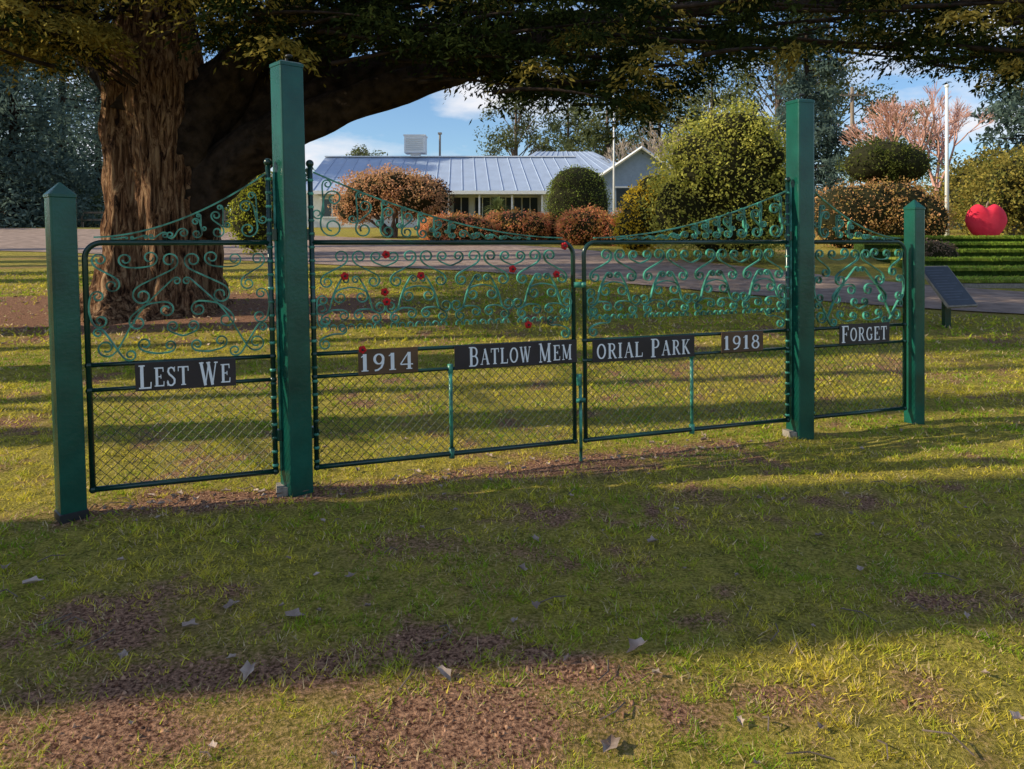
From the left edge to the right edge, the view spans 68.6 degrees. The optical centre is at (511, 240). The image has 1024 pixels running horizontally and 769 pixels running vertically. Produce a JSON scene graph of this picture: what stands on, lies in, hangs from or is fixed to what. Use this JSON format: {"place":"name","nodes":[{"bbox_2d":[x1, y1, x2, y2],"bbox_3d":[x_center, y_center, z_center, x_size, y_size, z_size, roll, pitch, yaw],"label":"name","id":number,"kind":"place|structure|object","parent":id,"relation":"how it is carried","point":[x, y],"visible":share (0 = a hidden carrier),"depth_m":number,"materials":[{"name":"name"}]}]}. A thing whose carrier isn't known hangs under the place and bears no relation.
{"place":"outdoors","nodes":[
{"label":"outdoors","id":0,"kind":"place"},
{"bbox_2d":[0,227,1023,768],"bbox_3d":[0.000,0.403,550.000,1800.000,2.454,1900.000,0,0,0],"label":"ground","id":1,"kind":"structure","parent":0,"point":[472,739],"depth_m":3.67,"materials":[{"name":"green plant"}]},
{"bbox_2d":[0,65,48,137],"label":"pine tree","id":2,"kind":"object","parent":1,"relation":"on","point":[18,111],"visible":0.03,"depth_m":62.79,"materials":[{"name":"green plant"}]},
{"bbox_2d":[0,38,79,227],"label":"pine tree","id":3,"kind":"object","parent":1,"relation":"on","point":[21,172],"visible":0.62,"depth_m":43.98,"materials":[{"name":"green plant"}]},
{"bbox_2d":[0,6,103,226],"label":"pine tree","id":4,"kind":"object","parent":1,"relation":"on","point":[62,89],"visible":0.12,"depth_m":51.49,"materials":[{"name":"green plant"}]},
{"bbox_2d":[0,2,104,227],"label":"pine tree","id":5,"kind":"object","parent":1,"relation":"on","point":[41,118],"visible":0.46,"depth_m":45.87,"materials":[{"name":"green plant"}]},
{"bbox_2d":[3,61,102,215],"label":"pine tree","id":6,"kind":"object","parent":1,"relation":"on","point":[48,112],"visible":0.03,"depth_m":69.08,"materials":[{"name":"green plant"}]},
{"bbox_2d":[43,182,88,523],"bbox_3d":[-2.552,0.710,4.304,0.206,2.080,0.174,0,0,-44],"label":"gate post","id":7,"kind":"object","parent":1,"relation":"on","point":[65,349],"visible":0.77,"depth_m":4.25,"materials":[{"name":"green metal"}]},
{"bbox_2d":[44,1,111,217],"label":"pine tree","id":8,"kind":"object","parent":1,"relation":"on","point":[97,169],"visible":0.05,"depth_m":58.94,"materials":[{"name":"green plant"}]},
{"bbox_2d":[0,210,231,226],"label":"timber rail fence","id":9,"kind":"object","parent":1,"relation":"on","point":[82,222],"visible":0.14,"depth_m":46.38,"materials":[{"name":"brown wood"}]},
{"bbox_2d":[35,186,232,226],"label":"understorey thicket","id":10,"kind":"object","parent":1,"relation":"on","point":[99,202],"visible":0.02,"depth_m":51.49,"materials":[{"name":"green plant"}]},
{"bbox_2d":[224,171,273,254],"bbox_3d":[-8.233,-0.914,23.986,1.815,2.915,1.850,0,0,45],"label":"green shrub","id":11,"kind":"object","parent":1,"relation":"on","point":[240,218],"visible":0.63,"depth_m":23.47,"materials":[{"name":"green plant"}]},
{"bbox_2d":[269,54,312,496],"bbox_3d":[-1.387,0.291,4.730,0.222,2.918,0.184,0,0,-42],"label":"gate post","id":12,"kind":"object","parent":1,"relation":"on","point":[288,143],"visible":0.95,"depth_m":4.67,"materials":[{"name":"green metal"}]},
{"bbox_2d":[81,158,282,492],"bbox_3d":[-1.943,0.478,4.521,1.144,1.978,0.058,0,0,-20],"label":"ornamental fence panel","id":13,"kind":"object","parent":12,"relation":"attached to","point":[178,374],"visible":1,"depth_m":4.51,"materials":[{"name":"green paint"}]},
{"bbox_2d":[345,144,387,155],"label":"eucalyptus tree","id":14,"kind":"object","parent":1,"relation":"on","point":[364,152],"visible":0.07,"depth_m":93.95,"materials":[{"name":"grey plant"}]},
{"bbox_2d":[327,162,451,237],"bbox_3d":[-5.309,-1.684,33.010,5.423,3.427,3.298,0,0,0],"label":"red maple shrub","id":15,"kind":"object","parent":1,"relation":"on","point":[416,192],"visible":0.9,"depth_m":32.26,"materials":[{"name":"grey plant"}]},
{"bbox_2d":[306,194,548,226],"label":"walls","id":16,"kind":"structure","parent":1,"relation":"on","point":[317,202],"depth_m":44.30,"materials":[{"name":"white paint"}]},
{"bbox_2d":[324,188,630,216],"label":"windows","id":17,"kind":"structure","parent":16,"relation":"in","point":[530,204],"depth_m":45.84,"materials":[{"name":"black glass"}]},
{"bbox_2d":[306,146,670,217],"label":"trim","id":18,"kind":"structure","parent":16,"relation":"attached to","point":[539,192],"depth_m":43.35,"materials":[{"name":"white paint"}]},
{"bbox_2d":[306,149,673,198],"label":"roof","id":19,"kind":"structure","parent":16,"relation":"on","point":[480,174],"depth_m":47.30,"materials":[{"name":"grey metal"}]},
{"bbox_2d":[403,134,427,156],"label":"evaporative cooler","id":20,"kind":"object","parent":19,"relation":"on","point":[415,153],"visible":0.95,"depth_m":48.90,"materials":[{"name":"grey metal"}]},
{"bbox_2d":[406,138,422,149],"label":"cooler louvres","id":21,"kind":"object","parent":20,"relation":"attached to","point":[414,145],"visible":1,"depth_m":48.85,"materials":[{"name":"grey metal"}]},
{"bbox_2d":[438,132,441,155],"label":"roof vent pipe","id":22,"kind":"object","parent":19,"relation":"on","point":[439,133],"visible":0.78,"depth_m":49.94,"materials":[{"name":"grey metal"}]},
{"bbox_2d":[313,151,612,190],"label":"roof ribs","id":23,"kind":"object","parent":19,"relation":"on","point":[486,168],"visible":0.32,"depth_m":47.75,"materials":[{"name":"grey metal"}]},
{"bbox_2d":[416,213,449,239],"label":"red photinia shrub","id":24,"kind":"object","parent":1,"relation":"on","point":[424,226],"visible":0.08,"depth_m":30.54,"materials":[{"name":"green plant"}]},
{"bbox_2d":[414,174,454,218],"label":"dark clipped shrub","id":25,"kind":"object","parent":1,"relation":"on","point":[445,198],"visible":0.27,"depth_m":34.20,"materials":[{"name":"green plant"}]},
{"bbox_2d":[419,210,499,239],"bbox_3d":[-1.977,-0.448,28.947,3.204,1.473,2.474,0,0,0],"label":"red photinia shrub","id":26,"kind":"object","parent":1,"relation":"on","point":[479,221],"visible":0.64,"depth_m":28.29,"materials":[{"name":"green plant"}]},
{"bbox_2d":[1,148,957,226],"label":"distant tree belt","id":27,"kind":"object","parent":1,"relation":"on","point":[314,170],"depth_m":98.86,"materials":[{"name":"green plant"}]},
{"bbox_2d":[2,451,985,768],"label":"soil crumbs","id":28,"kind":"object","parent":1,"relation":"on","point":[498,735],"visible":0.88,"depth_m":2.75,"materials":[{"name":"brown soil"}]},
{"bbox_2d":[478,196,511,216],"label":"cordyline plant","id":29,"kind":"object","parent":1,"relation":"on","point":[497,203],"visible":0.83,"depth_m":31.87,"materials":[{"name":"green plant"}]},
{"bbox_2d":[0,0,1023,324],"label":"old cypress tree","id":30,"kind":"object","parent":1,"relation":"on","point":[184,130],"visible":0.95,"depth_m":11.59,"materials":[{"name":"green plant"}]},
{"bbox_2d":[0,283,1023,768],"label":"fallen leaves","id":31,"kind":"object","parent":1,"relation":"on","point":[608,743],"depth_m":3.27,"materials":[{"name":"brown plant"}]},
{"bbox_2d":[485,206,555,239],"bbox_3d":[0.185,-0.569,29.957,3.291,1.572,2.618,0,0,0],"label":"red photinia shrub","id":32,"kind":"object","parent":1,"relation":"on","point":[525,223],"visible":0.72,"depth_m":29.22,"materials":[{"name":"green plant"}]},
{"bbox_2d":[474,75,567,155],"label":"eucalyptus tree","id":33,"kind":"object","parent":1,"relation":"on","point":[513,145],"visible":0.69,"depth_m":77.79,"materials":[{"name":"green plant"}]},
{"bbox_2d":[539,211,560,239],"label":"red photinia shrub","id":34,"kind":"object","parent":1,"relation":"on","point":[553,233],"visible":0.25,"depth_m":30.22,"materials":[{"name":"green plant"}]},
{"bbox_2d":[521,97,610,152],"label":"eucalyptus tree","id":35,"kind":"object","parent":1,"relation":"on","point":[567,125],"visible":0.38,"depth_m":81.13,"materials":[{"name":"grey plant"}]},
{"bbox_2d":[543,164,612,218],"bbox_3d":[2.705,-1.532,30.999,2.963,3.330,2.890,0,0,0],"label":"clipped dome shrub","id":36,"kind":"object","parent":1,"relation":"on","point":[575,187],"visible":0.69,"depth_m":30.16,"materials":[{"name":"green plant"}]},
{"bbox_2d":[553,203,611,244],"bbox_3d":[2.856,-0.564,29.010,2.536,1.746,2.582,0,0,0],"label":"red photinia shrub","id":37,"kind":"object","parent":1,"relation":"on","point":[578,226],"visible":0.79,"depth_m":28.26,"materials":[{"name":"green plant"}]},
{"bbox_2d":[599,208,622,245],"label":"red photinia shrub","id":38,"kind":"object","parent":1,"relation":"on","point":[609,230],"visible":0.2,"depth_m":27.87,"materials":[{"name":"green plant"}]},
{"bbox_2d":[553,93,670,161],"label":"eucalyptus tree","id":39,"kind":"object","parent":1,"relation":"on","point":[595,135],"visible":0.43,"depth_m":62.99,"materials":[{"name":"green plant"}]},
{"bbox_2d":[613,95,614,212],"bbox_3d":[5.155,-3.989,38.000,0.180,7.522,0.171,0,0,0],"label":"flagpole","id":40,"kind":"object","parent":1,"relation":"on","point":[613,167],"visible":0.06,"depth_m":37.96,"materials":[{"name":"white metal"}]},
{"bbox_2d":[600,138,652,162],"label":"bare deciduous tree","id":41,"kind":"object","parent":1,"relation":"on","point":[616,151],"visible":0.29,"depth_m":54.51,"materials":[{"name":"beige plant"}]},
{"bbox_2d":[601,150,670,214],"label":"gable walls","id":42,"kind":"structure","parent":1,"relation":"on","point":[630,170],"depth_m":41.80,"materials":[{"name":"white paint"}]},
{"bbox_2d":[611,173,669,254],"bbox_3d":[4.110,-0.773,23.494,1.859,2.735,1.834,0,0,-42],"label":"golden shrub","id":43,"kind":"object","parent":1,"relation":"on","point":[630,221],"visible":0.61,"depth_m":23.08,"materials":[{"name":"yellow plant"}]},
{"bbox_2d":[625,117,687,165],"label":"bare deciduous tree","id":44,"kind":"object","parent":1,"relation":"on","point":[653,144],"visible":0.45,"depth_m":45.44,"materials":[{"name":"beige plant"}]},
{"bbox_2d":[615,91,708,162],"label":"eucalyptus tree","id":45,"kind":"object","parent":1,"relation":"on","point":[629,139],"visible":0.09,"depth_m":69.51,"materials":[{"name":"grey plant"}]},
{"bbox_2d":[638,64,772,149],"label":"eucalyptus tree","id":46,"kind":"object","parent":1,"relation":"on","point":[701,106],"visible":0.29,"depth_m":65.52,"materials":[{"name":"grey plant"}]},
{"bbox_2d":[632,95,815,262],"bbox_3d":[6.126,-1.759,21.948,4.682,4.974,4.388,0,0,36],"label":"camellia tree","id":47,"kind":"object","parent":1,"relation":"on","point":[726,161],"visible":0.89,"depth_m":21.00,"materials":[{"name":"green plant"}]},
{"bbox_2d":[710,26,855,138],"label":"eucalyptus tree","id":48,"kind":"object","parent":1,"relation":"on","point":[739,90],"visible":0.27,"depth_m":59.92,"materials":[{"name":"green plant"}]},
{"bbox_2d":[782,93,814,439],"bbox_3d":[2.313,0.281,6.075,0.208,2.938,0.166,0,0,-20],"label":"gate post","id":49,"kind":"object","parent":1,"relation":"on","point":[800,142],"visible":0.94,"depth_m":6.01,"materials":[{"name":"green metal"}]},
{"bbox_2d":[306,160,792,470],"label":"ornamental memorial gate","id":50,"kind":"structure","parent":49,"relation":"attached to","point":[384,361],"depth_m":5.35,"materials":[{"name":"green metal"}]},
{"bbox_2d":[340,242,567,353],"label":"knitted poppies","id":51,"kind":"object","parent":50,"relation":"attached to","point":[420,276],"visible":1,"depth_m":4.91,"materials":[{"name":"red fabric"}]},
{"bbox_2d":[814,178,906,418],"bbox_3d":[2.888,0.478,6.279,1.086,1.978,0.057,0,0,-20],"label":"ornamental fence panel","id":52,"kind":"object","parent":49,"relation":"attached to","point":[859,334],"visible":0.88,"depth_m":6.28,"materials":[{"name":"green paint"}]},
{"bbox_2d":[770,13,859,203],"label":"pine tree","id":53,"kind":"object","parent":1,"relation":"on","point":[822,146],"visible":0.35,"depth_m":47.12,"materials":[{"name":"green plant"}]},
{"bbox_2d":[772,23,900,178],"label":"eucalyptus tree","id":54,"kind":"object","parent":1,"relation":"on","point":[862,90],"visible":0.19,"depth_m":62.64,"materials":[{"name":"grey plant"}]},
{"bbox_2d":[840,87,866,187],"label":"utility pole","id":55,"kind":"object","parent":1,"relation":"on","point":[851,94],"visible":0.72,"depth_m":51.88,"materials":[{"name":"wood"}]},
{"bbox_2d":[815,176,957,248],"bbox_3d":[13.157,-0.912,27.013,5.376,2.831,2.510,0,0,0],"label":"red hedge","id":56,"kind":"object","parent":1,"relation":"on","point":[877,207],"visible":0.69,"depth_m":26.29,"materials":[{"name":"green plant"}]},
{"bbox_2d":[835,134,940,186],"bbox_3d":[13.934,-1.773,27.998,3.519,4.357,2.800,0,0,0],"label":"clipped topiary tree","id":57,"kind":"object","parent":1,"relation":"on","point":[893,160],"visible":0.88,"depth_m":27.22,"materials":[{"name":"green plant"}]},
{"bbox_2d":[845,97,949,167],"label":"tree","id":58,"kind":"object","parent":1,"relation":"on","point":[916,112],"visible":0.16,"depth_m":74.29,"materials":[{"name":"pink plant"}]},
{"bbox_2d":[839,81,973,183],"bbox_3d":[19.111,-3.819,36.635,5.448,7.254,4.614,0,0,0],"label":"bare deciduous tree","id":59,"kind":"object","parent":1,"relation":"on","point":[887,123],"visible":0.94,"depth_m":35.85,"materials":[{"name":"pink plant"}]},
{"bbox_2d":[903,200,925,423],"bbox_3d":[3.482,0.700,6.500,0.128,2.100,0.128,0,0,-20],"label":"gate post","id":60,"kind":"object","parent":1,"relation":"on","point":[914,237],"visible":0.87,"depth_m":6.45,"materials":[{"name":"green metal"}]},
{"bbox_2d":[852,235,1023,287],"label":"terraced lawn steps","id":61,"kind":"structure","parent":1,"relation":"on","point":[987,261],"depth_m":19.20,"materials":[{"name":"plant"}]},
{"bbox_2d":[925,238,959,257],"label":"dry garden shrub","id":62,"kind":"object","parent":1,"relation":"on","point":[933,248],"visible":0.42,"depth_m":19.75,"materials":[{"name":"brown plant"}]},
{"bbox_2d":[944,84,948,235],"bbox_3d":[17.374,-2.982,30.000,0.180,6.536,0.171,0,0,0],"label":"flagpole","id":63,"kind":"object","parent":1,"relation":"on","point":[946,86],"visible":0.69,"depth_m":29.95,"materials":[{"name":"white metal"}]},
{"bbox_2d":[899,87,994,195],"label":"bare deciduous tree","id":64,"kind":"object","parent":1,"relation":"on","point":[941,155],"visible":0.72,"depth_m":40.70,"materials":[{"name":"plant"}]},
{"bbox_2d":[915,153,979,226],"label":"autumn tree","id":65,"kind":"object","parent":1,"relation":"on","point":[928,178],"visible":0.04,"depth_m":43.92,"materials":[{"name":"pink plant"}]},
{"bbox_2d":[925,266,977,327],"bbox_3d":[6.504,0.860,11.216,0.729,0.939,0.466,0,0,-24],"label":"information plaque","id":66,"kind":"object","parent":1,"relation":"on","point":[948,287],"visible":0.92,"depth_m":11.19,"materials":[{"name":"metal"}]},
{"bbox_2d":[923,146,1017,232],"bbox_3d":[22.079,-2.333,36.061,5.009,4.489,4.558,0,0,0],"label":"autumn tree","id":67,"kind":"object","parent":1,"relation":"on","point":[965,166],"visible":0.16,"depth_m":35.91,"materials":[{"name":"plant"}]},
{"bbox_2d":[944,142,1023,235],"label":"autumn tree","id":68,"kind":"object","parent":1,"relation":"on","point":[998,183],"visible":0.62,"depth_m":32.55,"materials":[{"name":"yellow plant"}]},
{"bbox_2d":[965,201,1006,235],"bbox_3d":[17.045,-0.536,27.000,1.480,1.723,0.500,0,0,0],"label":"giant red apple sculpture","id":69,"kind":"object","parent":1,"relation":"on","point":[990,220],"visible":0.88,"depth_m":26.79,"materials":[{"name":"paint"}]},
{"bbox_2d":[949,148,1023,235],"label":"autumn tree","id":70,"kind":"object","parent":1,"relation":"on","point":[1020,217],"visible":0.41,"depth_m":32.21,"materials":[{"name":"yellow plant"}]},
{"bbox_2d":[952,7,1023,229],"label":"pine tree","id":71,"kind":"object","parent":1,"relation":"on","point":[998,110],"visible":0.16,"depth_m":40.15,"materials":[{"name":"green plant"}]},
{"bbox_2d":[994,81,1023,121],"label":"eucalyptus tree","id":72,"kind":"object","parent":1,"relation":"on","point":[1016,110],"visible":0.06,"depth_m":60.85,"materials":[{"name":"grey plant"}]},
{"bbox_2d":[0,228,1023,313],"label":"road","id":73,"kind":"structure","parent":0,"point":[34,240],"depth_m":20.68,"materials":[{"name":"grey asphalt"}]},
{"bbox_2d":[2,0,1023,213],"label":"sky","id":74,"kind":"structure","parent":0,"point":[428,115],"materials":[{"name":"blue"}]}
]}

